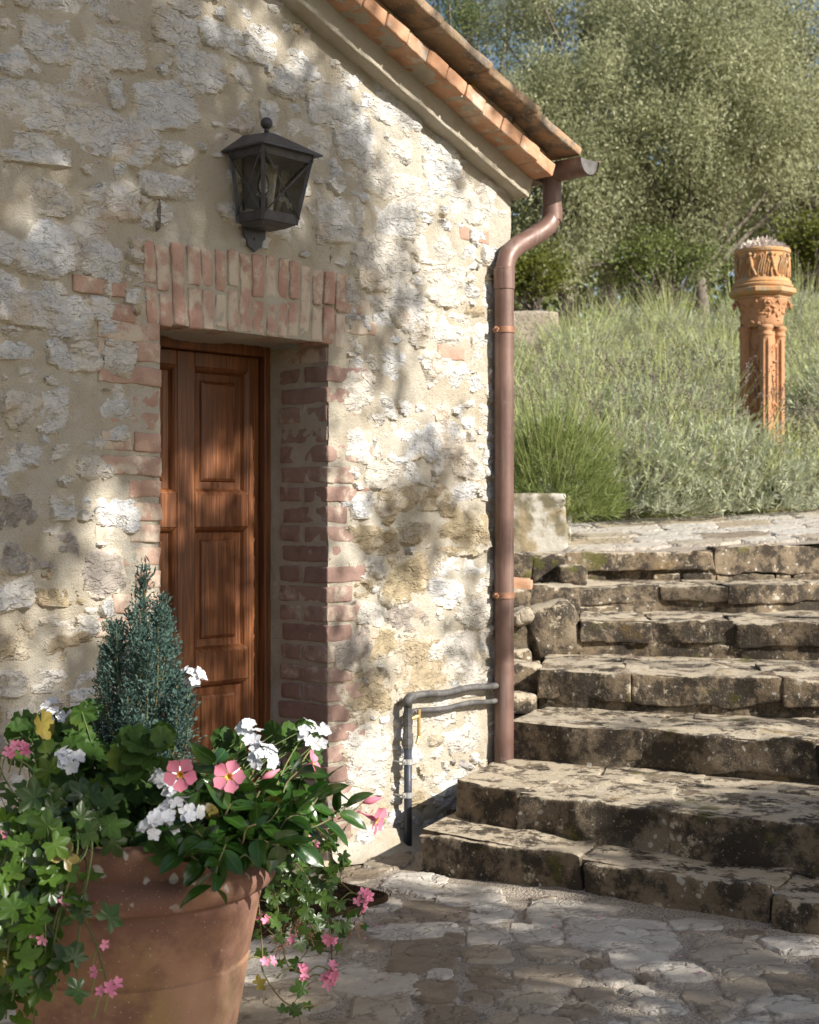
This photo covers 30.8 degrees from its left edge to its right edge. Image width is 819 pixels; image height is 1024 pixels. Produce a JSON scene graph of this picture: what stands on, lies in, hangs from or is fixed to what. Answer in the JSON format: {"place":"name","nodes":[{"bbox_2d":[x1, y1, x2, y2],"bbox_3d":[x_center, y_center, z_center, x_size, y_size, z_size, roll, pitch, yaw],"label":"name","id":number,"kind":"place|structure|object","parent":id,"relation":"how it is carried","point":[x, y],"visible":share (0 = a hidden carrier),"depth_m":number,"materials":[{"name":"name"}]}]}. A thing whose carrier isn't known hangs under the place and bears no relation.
{"place":"outdoors","nodes":[
{"label":"outdoors","id":0,"kind":"place"},
{"bbox_2d":[0,814,818,1023],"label":"courtyard paving","id":1,"kind":"structure","parent":0,"point":[494,952],"depth_m":4.54,"materials":[{"name":"grey stone"}]},
{"bbox_2d":[9,809,276,1023],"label":"flower pot","id":2,"kind":"object","parent":1,"relation":"on","point":[166,958],"visible":0.41,"depth_m":3.33,"materials":[{"name":"ceramic"}]},
{"bbox_2d":[0,737,130,1023],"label":"ivy geranium","id":3,"kind":"object","parent":2,"relation":"in","point":[45,826],"visible":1,"depth_m":3.16,"materials":[{"name":"green plant"}]},
{"bbox_2d":[87,555,207,818],"bbox_3d":[-0.656,0.448,3.668,0.326,0.689,0.277,0,0,39],"label":"dwarf conifer","id":4,"kind":"object","parent":2,"relation":"in","point":[148,703],"visible":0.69,"depth_m":3.62,"materials":[{"name":"green plant"}]},
{"bbox_2d":[3,665,331,865],"bbox_3d":[-0.614,0.597,3.564,0.836,0.422,0.706,0,0,0],"label":"white geranium","id":5,"kind":"object","parent":2,"relation":"in","point":[66,736],"visible":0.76,"depth_m":3.52,"materials":[{"name":"green plant"}]},
{"bbox_2d":[159,741,386,908],"bbox_3d":[-0.304,0.695,3.402,0.612,0.335,0.322,0,0,-27],"label":"mandevilla","id":6,"kind":"object","parent":2,"relation":"in","point":[249,823],"visible":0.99,"depth_m":3.33,"materials":[{"name":"green plant"}]},
{"bbox_2d":[248,828,374,1023],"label":"ivy geranium","id":7,"kind":"object","parent":2,"relation":"in","point":[288,880],"visible":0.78,"depth_m":3.77,"materials":[{"name":"green plant"}]},
{"bbox_2d":[254,879,390,934],"bbox_3d":[-0.385,1.354,5.122,0.340,0.028,0.625,0,0,42],"label":"doormat","id":8,"kind":"object","parent":1,"relation":"on","point":[378,897],"visible":0.22,"depth_m":5.15,"materials":[{"name":"grey stone"}]},
{"bbox_2d":[425,0,818,325],"label":"sky","id":9,"kind":"structure","parent":0,"point":[816,8],"materials":[{"name":"white"}]},
{"bbox_2d":[514,330,818,522],"bbox_3d":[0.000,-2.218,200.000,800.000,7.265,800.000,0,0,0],"label":"ground","id":10,"kind":"structure","parent":0,"point":[642,515],"depth_m":11.60,"materials":[{"name":"green plant"}]},
{"bbox_2d":[0,0,600,873],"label":"farm building","id":11,"kind":"structure","parent":10,"relation":"on","point":[282,460],"depth_m":5.82,"materials":[{"name":"stone"}]},
{"bbox_2d":[160,348,257,790],"bbox_3d":[-0.880,0.348,5.749,0.045,1.943,0.758,0,0,42],"label":"door","id":12,"kind":"structure","parent":11,"relation":"in","point":[209,414],"depth_m":5.85,"materials":[{"name":"brown wood"}]},
{"bbox_2d":[221,117,322,252],"bbox_3d":[-0.501,-1.204,5.425,0.226,0.488,0.296,0,0,42],"label":"wall lantern","id":13,"kind":"object","parent":11,"relation":"attached to","point":[292,160],"depth_m":5.43,"materials":[{"name":"metal"}]},
{"bbox_2d":[394,683,498,845],"bbox_3d":[0.185,1.059,6.290,0.084,0.642,0.652,0,0,42],"label":"water pipe","id":14,"kind":"object","parent":11,"relation":"attached to","point":[407,761],"visible":1,"depth_m":6.06,"materials":[{"name":"grey metal"}]},
{"bbox_2d":[426,0,572,77],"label":"pine tree","id":15,"kind":"object","parent":10,"relation":"on","point":[459,23],"visible":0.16,"depth_m":30.81,"materials":[{"name":"green plant"}]},
{"bbox_2d":[514,311,558,344],"bbox_3d":[1.055,-2.183,18.650,1.617,0.653,0.531,0,0,0],"label":"terrace edging","id":16,"kind":"object","parent":10,"relation":"on","point":[518,315],"visible":0.1,"depth_m":18.40,"materials":[{"name":"beige stone"}]},
{"bbox_2d":[514,493,570,552],"bbox_3d":[0.648,0.142,10.063,0.860,0.536,0.893,0,0,0],"label":"stone block","id":17,"kind":"object","parent":10,"relation":"on","point":[541,524],"visible":0.29,"depth_m":9.63,"materials":[{"name":"stone"}]},
{"bbox_2d":[514,208,583,310],"bbox_3d":[1.588,-2.930,20.454,1.612,2.397,1.494,0,0,0],"label":"shrub","id":18,"kind":"object","parent":10,"relation":"on","point":[533,275],"visible":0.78,"depth_m":20.30,"materials":[{"name":"green plant"}]},
{"bbox_2d":[514,551,587,718],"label":"rubble wall","id":19,"kind":"structure","parent":10,"relation":"on","point":[546,619],"depth_m":7.75,"materials":[{"name":"stone"}]},
{"bbox_2d":[464,0,692,337],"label":"olive tree","id":20,"kind":"object","parent":10,"relation":"on","point":[549,89],"visible":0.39,"depth_m":21.63,"materials":[{"name":"green plant"}]},
{"bbox_2d":[514,361,664,524],"bbox_3d":[0.995,-0.459,10.089,1.466,1.133,1.465,0,0,0],"label":"lavender bush","id":21,"kind":"object","parent":10,"relation":"on","point":[552,439],"visible":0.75,"depth_m":9.89,"materials":[{"name":"green plant"}]},
{"bbox_2d":[446,0,758,336],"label":"olive tree","id":22,"kind":"object","parent":10,"relation":"on","point":[536,26],"visible":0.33,"depth_m":25.54,"materials":[{"name":"green plant"}]},
{"bbox_2d":[514,331,721,476],"bbox_3d":[1.521,-0.868,12.496,2.108,1.258,2.005,0,0,-28],"label":"lavender bush","id":23,"kind":"object","parent":10,"relation":"on","point":[612,394],"visible":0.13,"depth_m":12.25,"materials":[{"name":"green plant"}]},
{"bbox_2d":[419,543,818,934],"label":"stone stairs","id":24,"kind":"structure","parent":10,"relation":"on","point":[666,744],"depth_m":6.19,"materials":[{"name":"stone"}]},
{"bbox_2d":[516,355,786,519],"bbox_3d":[1.750,-0.557,11.471,2.074,1.301,2.181,0,0,0],"label":"lavender bush","id":25,"kind":"object","parent":10,"relation":"on","point":[705,506],"visible":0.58,"depth_m":11.08,"materials":[{"name":"green plant"}]},
{"bbox_2d":[584,213,733,331],"bbox_3d":[3.745,-3.154,21.916,1.981,2.529,2.166,0,0,34],"label":"shrub","id":26,"kind":"object","parent":10,"relation":"on","point":[659,263],"visible":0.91,"depth_m":21.72,"materials":[{"name":"leaf"},{"name":"bark"}]},
{"bbox_2d":[510,141,818,337],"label":"shrubs","id":27,"kind":"object","parent":10,"relation":"on","point":[622,298],"visible":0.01,"depth_m":35.14,"materials":[{"name":"green plant"}]},
{"bbox_2d":[514,251,818,470],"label":"grass","id":28,"kind":"structure","parent":10,"relation":"on","point":[649,322],"depth_m":15.53,"materials":[{"name":"green plant"}]},
{"bbox_2d":[521,0,818,329],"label":"olive tree","id":29,"kind":"object","parent":10,"relation":"on","point":[685,116],"visible":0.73,"depth_m":22.65,"materials":[{"name":"green plant"}]},
{"bbox_2d":[559,324,809,469],"bbox_3d":[2.224,-0.938,12.558,2.168,1.261,2.131,0,0,-12],"label":"lavender bush","id":30,"kind":"object","parent":10,"relation":"on","point":[726,409],"visible":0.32,"depth_m":12.30,"materials":[{"name":"green plant"}]},
{"bbox_2d":[606,367,818,514],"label":"lavender bush","id":31,"kind":"object","parent":10,"relation":"on","point":[765,442],"visible":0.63,"depth_m":11.16,"materials":[{"name":"green plant"}]},
{"bbox_2d":[634,0,818,243],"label":"olive tree","id":32,"kind":"object","parent":10,"relation":"on","point":[762,203],"visible":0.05,"depth_m":27.85,"materials":[{"name":"green plant"}]},
{"bbox_2d":[704,0,818,308],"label":"olive tree","id":33,"kind":"object","parent":10,"relation":"on","point":[760,232],"visible":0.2,"depth_m":25.21,"materials":[{"name":"green plant"}]},
{"bbox_2d":[704,406,818,511],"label":"lavender bush","id":34,"kind":"object","parent":10,"relation":"on","point":[814,461],"visible":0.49,"depth_m":11.29,"materials":[{"name":"green plant"}]},
{"bbox_2d":[729,246,796,455],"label":"terracotta column","id":35,"kind":"structure","parent":10,"relation":"on","point":[762,292],"depth_m":12.36,"materials":[{"name":"orange ceramic"}]},
{"bbox_2d":[734,236,789,251],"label":"flowers","id":36,"kind":"object","parent":35,"relation":"on","point":[757,241],"visible":0.6,"depth_m":12.39,"materials":[{"name":"white plant"}]},
{"bbox_2d":[758,191,818,308],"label":"shrub","id":37,"kind":"object","parent":10,"relation":"on","point":[806,248],"visible":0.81,"depth_m":20.52,"materials":[{"name":"green plant"}]},
{"bbox_2d":[774,387,818,492],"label":"lavender bush","id":38,"kind":"object","parent":10,"relation":"on","point":[816,480],"visible":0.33,"depth_m":11.73,"materials":[{"name":"green plant"}]},
{"bbox_2d":[785,315,818,436],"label":"lavender bush","id":39,"kind":"object","parent":10,"relation":"on","point":[815,375],"visible":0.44,"depth_m":13.06,"materials":[{"name":"green plant"}]},
{"bbox_2d":[547,510,818,554],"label":"path","id":40,"kind":"structure","parent":0,"point":[697,533],"depth_m":10.13,"materials":[{"name":"beige stone"}]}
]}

